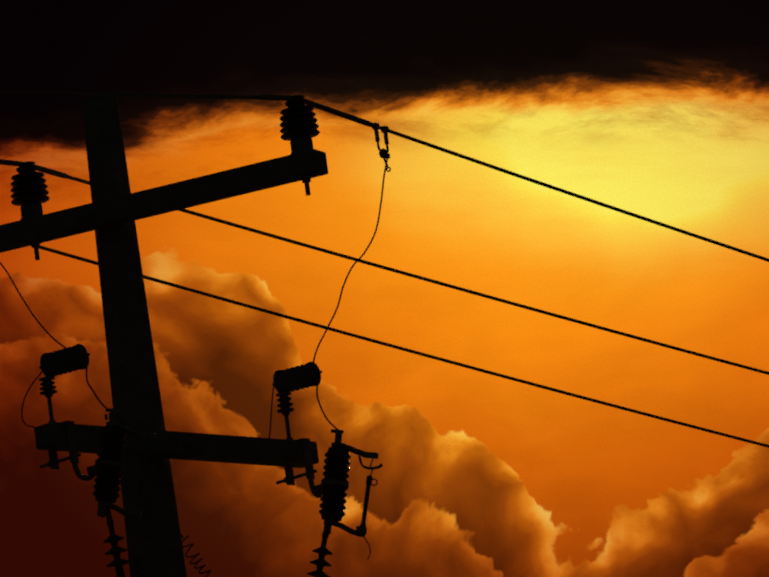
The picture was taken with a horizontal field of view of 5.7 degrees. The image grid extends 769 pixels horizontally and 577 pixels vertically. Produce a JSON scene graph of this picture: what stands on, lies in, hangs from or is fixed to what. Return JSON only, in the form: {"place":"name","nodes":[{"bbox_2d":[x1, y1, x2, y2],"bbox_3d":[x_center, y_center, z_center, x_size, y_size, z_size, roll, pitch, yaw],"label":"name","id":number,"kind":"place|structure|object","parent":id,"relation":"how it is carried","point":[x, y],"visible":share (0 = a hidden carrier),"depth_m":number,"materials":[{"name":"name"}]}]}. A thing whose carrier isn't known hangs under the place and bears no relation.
{"place":"outdoors","nodes":[
{"label":"outdoors","id":0,"kind":"place"},
{"bbox_2d":[0,0,768,576],"label":"sky","id":1,"kind":"structure","parent":0,"point":[657,110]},
{"label":"ground","id":2,"kind":"structure","parent":0,"visible":0},
{"bbox_2d":[103,509,130,576],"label":"cable termination","id":3,"kind":"object","parent":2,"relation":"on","point":[115,551],"visible":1,"depth_m":29.58,"materials":[{"name":"metal"}]},
{"bbox_2d":[82,96,186,576],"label":"concrete pole","id":4,"kind":"object","parent":2,"relation":"on","point":[153,538],"visible":0.83,"depth_m":30.41,"materials":[{"name":"black concrete"}]},
{"bbox_2d":[0,149,327,252],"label":"cross arm","id":5,"kind":"object","parent":4,"relation":"attached to","point":[205,189],"visible":0.96,"depth_m":30.31},
{"bbox_2d":[10,161,49,260],"bbox_3d":[-1.409,-0.308,30.623,0.158,0.400,0.158,-8,-12,1],"label":"pillar insulator","id":6,"kind":"object","parent":5,"relation":"attached to","point":[29,192],"visible":0.9,"depth_m":30.59,"materials":[{"name":"brown ceramic"}]},
{"bbox_2d":[0,159,768,374],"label":"conductor","id":7,"kind":"object","parent":6,"relation":"attached to","point":[39,169],"visible":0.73,"depth_m":32.94,"materials":[{"name":"metal"}]},
{"bbox_2d":[279,95,319,195],"bbox_3d":[-0.325,-0.560,30.110,0.158,0.400,0.158,-8,-12,1],"label":"pillar insulator","id":8,"kind":"object","parent":5,"relation":"attached to","point":[299,131],"visible":0.9,"depth_m":30.08,"materials":[{"name":"brown ceramic"}]},
{"bbox_2d":[0,90,768,261],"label":"conductor","id":9,"kind":"object","parent":8,"relation":"attached to","point":[333,111],"visible":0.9,"depth_m":30.52,"materials":[{"name":"metal"}]},
{"bbox_2d":[372,122,390,171],"bbox_3d":[-0.003,-0.560,30.616,0.042,0.201,0.106,-17,-15,39],"label":"hot line clamp","id":10,"kind":"object","parent":9,"relation":"attached to","point":[384,154],"visible":0.98,"depth_m":30.60,"materials":[{"name":"metal"}]},
{"bbox_2d":[34,422,318,467],"bbox_3d":[-0.814,0.621,30.313,0.100,0.090,1.500,-18,-16,41],"label":"cross arm","id":11,"kind":"object","parent":4,"relation":"attached to","point":[51,436],"visible":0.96,"depth_m":30.32},
{"bbox_2d":[39,344,89,422],"bbox_3d":[-1.237,0.373,29.800,0.251,0.287,0.102,-15,-14,32],"label":"surge arrester","id":12,"kind":"object","parent":11,"relation":"on","point":[53,365],"visible":0.94,"depth_m":29.80,"materials":[{"name":"ceramic"}]},
{"bbox_2d":[21,370,41,427],"bbox_3d":[-1.371,0.428,29.853,0.106,0.236,0.005,-8,-12,1],"label":"earth lead","id":13,"kind":"object","parent":12,"relation":"attached to","point":[24,400],"visible":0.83,"depth_m":29.85,"materials":[{"name":"black metal"}]},
{"bbox_2d":[0,262,66,347],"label":"jumper tap","id":14,"kind":"object","parent":12,"relation":"on","point":[47,332],"visible":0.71,"depth_m":30.06,"materials":[{"name":"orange metal"}]},
{"bbox_2d":[40,420,95,480],"bbox_3d":[-1.230,0.645,29.805,0.314,0.253,0.045,-18,-16,41],"label":"mounting bracket","id":15,"kind":"object","parent":11,"relation":"attached to","point":[72,457],"visible":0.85,"depth_m":29.79,"materials":[{"name":"metal"}]},
{"bbox_2d":[87,408,158,519],"bbox_3d":[-1.021,0.677,29.633,0.304,0.450,0.125,-12,-13,19],"label":"fuse cutout","id":16,"kind":"object","parent":15,"relation":"attached to","point":[107,468],"visible":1,"depth_m":29.61,"materials":[{"name":"brown ceramic"}]},
{"bbox_2d":[86,356,124,424],"bbox_3d":[-1.083,0.402,29.711,0.138,0.318,0.017,-9,-12,9],"label":"jumper arrester cutout","id":17,"kind":"object","parent":16,"relation":"attached to","point":[105,407],"visible":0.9,"depth_m":29.72,"materials":[{"name":"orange metal"}]},
{"bbox_2d":[184,436,194,448],"bbox_3d":[-0.898,0.649,30.390,0.394,0.050,0.050,-18,-16,41],"label":"arm bolt","id":18,"kind":"object","parent":11,"relation":"attached to","point":[189,442],"visible":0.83,"depth_m":30.26,"materials":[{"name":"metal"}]},
{"bbox_2d":[272,361,321,439],"bbox_3d":[-0.339,0.457,30.781,0.241,0.301,0.102,-15,-14,32],"label":"surge arrester","id":19,"kind":"object","parent":11,"relation":"on","point":[286,382],"visible":0.88,"depth_m":30.79,"materials":[{"name":"ceramic"}]},
{"bbox_2d":[269,386,274,437],"bbox_3d":[-0.455,0.502,30.838,0.059,0.235,0.005,-8,-12,1],"label":"earth lead","id":20,"kind":"object","parent":19,"relation":"attached to","point":[271,411],"visible":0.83,"depth_m":30.84,"materials":[{"name":"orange metal"}]},
{"bbox_2d":[312,158,387,371],"bbox_3d":[-0.133,-0.093,30.678,0.484,0.778,0.045,-15,-14,33],"label":"jumper tap","id":21,"kind":"object","parent":19,"relation":"attached to","point":[356,261],"visible":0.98,"depth_m":30.67,"materials":[{"name":"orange metal"}]},
{"bbox_2d":[276,438,321,497],"bbox_3d":[-0.342,0.738,30.792,0.258,0.253,0.045,-18,-16,41],"label":"mounting bracket","id":22,"kind":"object","parent":11,"relation":"attached to","point":[290,477],"visible":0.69,"depth_m":30.77,"materials":[{"name":"metal"}]},
{"bbox_2d":[313,429,382,536],"bbox_3d":[-0.155,0.777,30.639,0.304,0.450,0.125,-12,-13,19],"label":"fuse cutout","id":23,"kind":"object","parent":22,"relation":"attached to","point":[332,487],"visible":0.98,"depth_m":30.62,"materials":[{"name":"brown ceramic"}]},
{"bbox_2d":[316,373,338,429],"bbox_3d":[-0.227,0.459,30.717,0.084,0.259,0.009,-8,-12,1],"label":"jumper arrester cutout","id":24,"kind":"object","parent":23,"relation":"attached to","point":[320,404],"visible":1,"depth_m":30.71,"materials":[{"name":"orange metal"}]},
{"bbox_2d":[363,536,370,558],"bbox_3d":[-0.074,1.022,30.591,0.031,0.124,0.004,-8,-12,1],"label":"wire","id":25,"kind":"object","parent":23,"relation":"attached to","point":[368,545],"visible":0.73,"depth_m":30.59,"materials":[{"name":"black metal"}]},
{"bbox_2d":[181,534,210,576],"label":"coiled wire","id":26,"kind":"object","parent":4,"relation":"attached to","point":[198,561],"visible":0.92,"depth_m":30.42,"materials":[{"name":"metal"}]},
{"bbox_2d":[307,524,332,576],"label":"cable termination","id":27,"kind":"object","parent":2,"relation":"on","point":[321,562],"visible":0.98,"depth_m":30.60,"materials":[{"name":"metal"}]},
{"bbox_3d":[-2.016,-0.167,30.911,0.158,0.400,0.158,-8,-12,1],"label":"pillar insulator","id":28,"kind":"object","parent":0,"visible":0},
{"bbox_2d":[31,245,768,447],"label":"conductor","id":29,"kind":"object","parent":28,"relation":"attached to","point":[403,348],"visible":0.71,"depth_m":34.14,"materials":[{"name":"metal"}]}
]}

